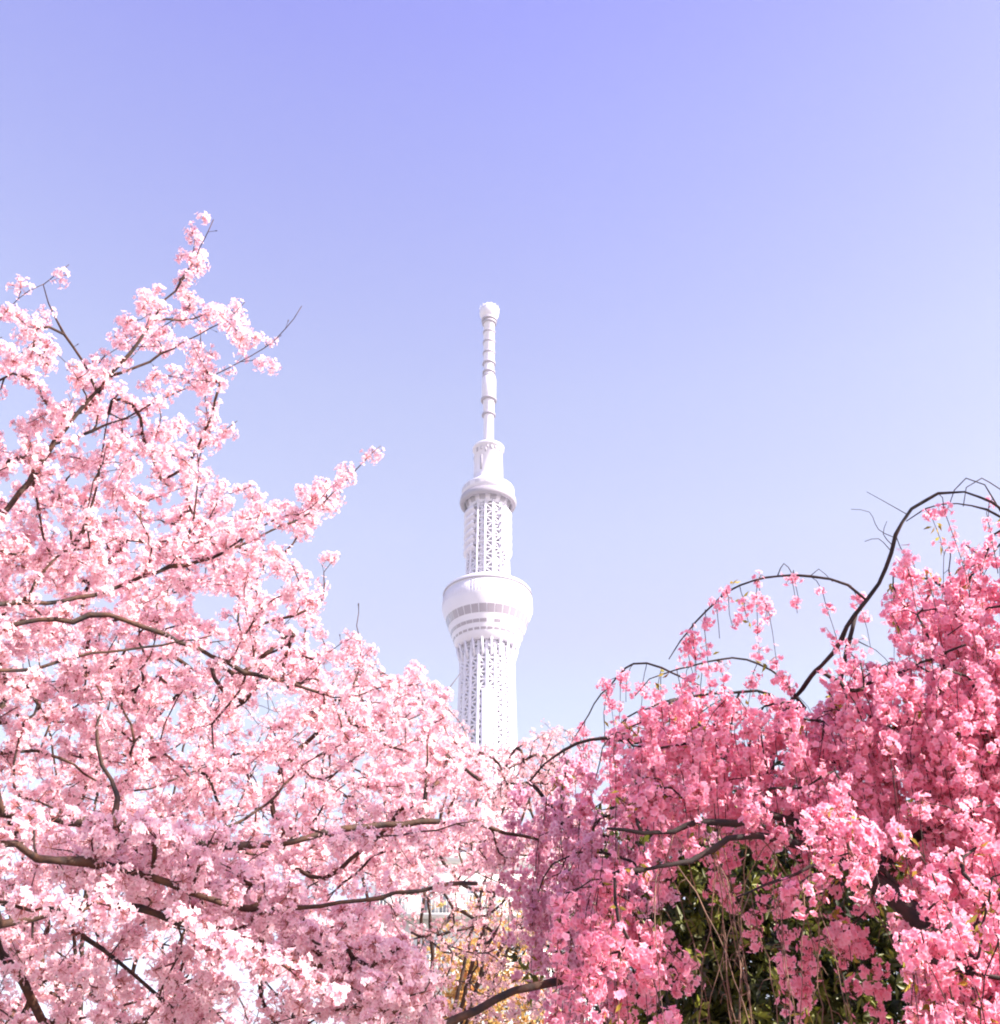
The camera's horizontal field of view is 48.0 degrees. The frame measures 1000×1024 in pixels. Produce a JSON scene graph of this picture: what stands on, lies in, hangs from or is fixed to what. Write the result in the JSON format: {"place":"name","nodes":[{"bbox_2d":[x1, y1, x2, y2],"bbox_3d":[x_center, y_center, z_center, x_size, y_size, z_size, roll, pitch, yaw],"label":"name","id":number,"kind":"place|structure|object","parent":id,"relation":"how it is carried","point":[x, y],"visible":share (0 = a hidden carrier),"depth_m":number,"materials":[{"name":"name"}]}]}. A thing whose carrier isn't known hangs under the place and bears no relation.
{"place":"outdoors","nodes":[
{"label":"outdoors","id":0,"kind":"place"},
{"bbox_2d":[0,630,375,1023],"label":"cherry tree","id":1,"kind":"object","parent":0,"point":[172,935],"visible":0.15,"depth_m":11.09,"materials":[{"name":"pink plant"}]},
{"bbox_2d":[368,853,600,1023],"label":"apartment building","id":2,"kind":"structure","parent":0,"point":[413,903],"depth_m":59.46,"materials":[{"name":"white concrete"}]},
{"bbox_2d":[376,879,409,912],"bbox_3d":[-5.712,20.627,60.064,1.750,1.900,0.105,0,-32,0],"label":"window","id":3,"kind":"structure","parent":2,"relation":"in","point":[381,902],"depth_m":59.93,"materials":[{"name":"glass"}]},
{"bbox_2d":[421,938,454,973],"bbox_3d":[-3.240,23.182,58.492,1.750,1.900,0.105,0,-32,0],"label":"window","id":4,"kind":"structure","parent":2,"relation":"in","point":[453,939],"depth_m":58.60,"materials":[{"name":"glass"}]},
{"bbox_2d":[424,879,454,912],"bbox_3d":[-3.240,20.627,60.064,1.750,1.900,0.105,0,-32,0],"label":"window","id":5,"kind":"structure","parent":2,"relation":"in","point":[435,910],"depth_m":59.82,"materials":[{"name":"glass"}]},
{"bbox_2d":[469,879,501,912],"bbox_3d":[-0.768,20.627,60.064,1.750,1.900,0.105,0,-32,0],"label":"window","id":6,"kind":"structure","parent":2,"relation":"in","point":[478,880],"depth_m":60.06,"materials":[{"name":"glass"}]},
{"bbox_2d":[516,938,549,973],"bbox_3d":[1.704,23.182,58.492,1.750,1.900,0.105,0,-32,0],"label":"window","id":7,"kind":"structure","parent":2,"relation":"in","point":[518,938],"depth_m":58.59,"materials":[{"name":"glass"}]},
{"bbox_2d":[516,999,550,1023],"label":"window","id":8,"kind":"structure","parent":2,"relation":"in","point":[517,999],"depth_m":57.05,"materials":[{"name":"glass"}]},
{"bbox_2d":[411,885,572,1023],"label":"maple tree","id":9,"kind":"object","parent":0,"point":[498,1008],"visible":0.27,"depth_m":13.66,"materials":[{"name":"yellow plant"}]},
{"bbox_2d":[0,0,999,1023],"label":"sky","id":10,"kind":"structure","parent":0,"point":[738,260],"materials":[{"name":"blue"}]},
{"label":"ground","id":11,"kind":"structure","parent":0,"visible":0},
{"bbox_2d":[0,211,582,1023],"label":"cherry tree","id":12,"kind":"object","parent":11,"relation":"on","point":[160,869],"visible":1,"depth_m":5.62,"materials":[{"name":"pink plant"}]},
{"bbox_2d":[306,658,644,1023],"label":"cherry tree","id":13,"kind":"object","parent":11,"relation":"on","point":[542,779],"visible":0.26,"depth_m":10.84,"materials":[{"name":"pink plant"}]},
{"bbox_2d":[442,302,532,852],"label":"broadcasting tower","id":14,"kind":"structure","parent":11,"relation":"on","point":[487,608],"depth_m":757.86,"materials":[{"name":"white metal"}]},
{"bbox_2d":[508,724,972,1023],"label":"evergreen tree","id":15,"kind":"object","parent":11,"relation":"on","point":[763,1007],"visible":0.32,"depth_m":8.14,"materials":[{"name":"green plant"}]},
{"bbox_2d":[490,478,999,1023],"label":"weeping cherry tree","id":16,"kind":"object","parent":11,"relation":"on","point":[932,752],"visible":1,"depth_m":4.84,"materials":[{"name":"pink plant"}]}
]}

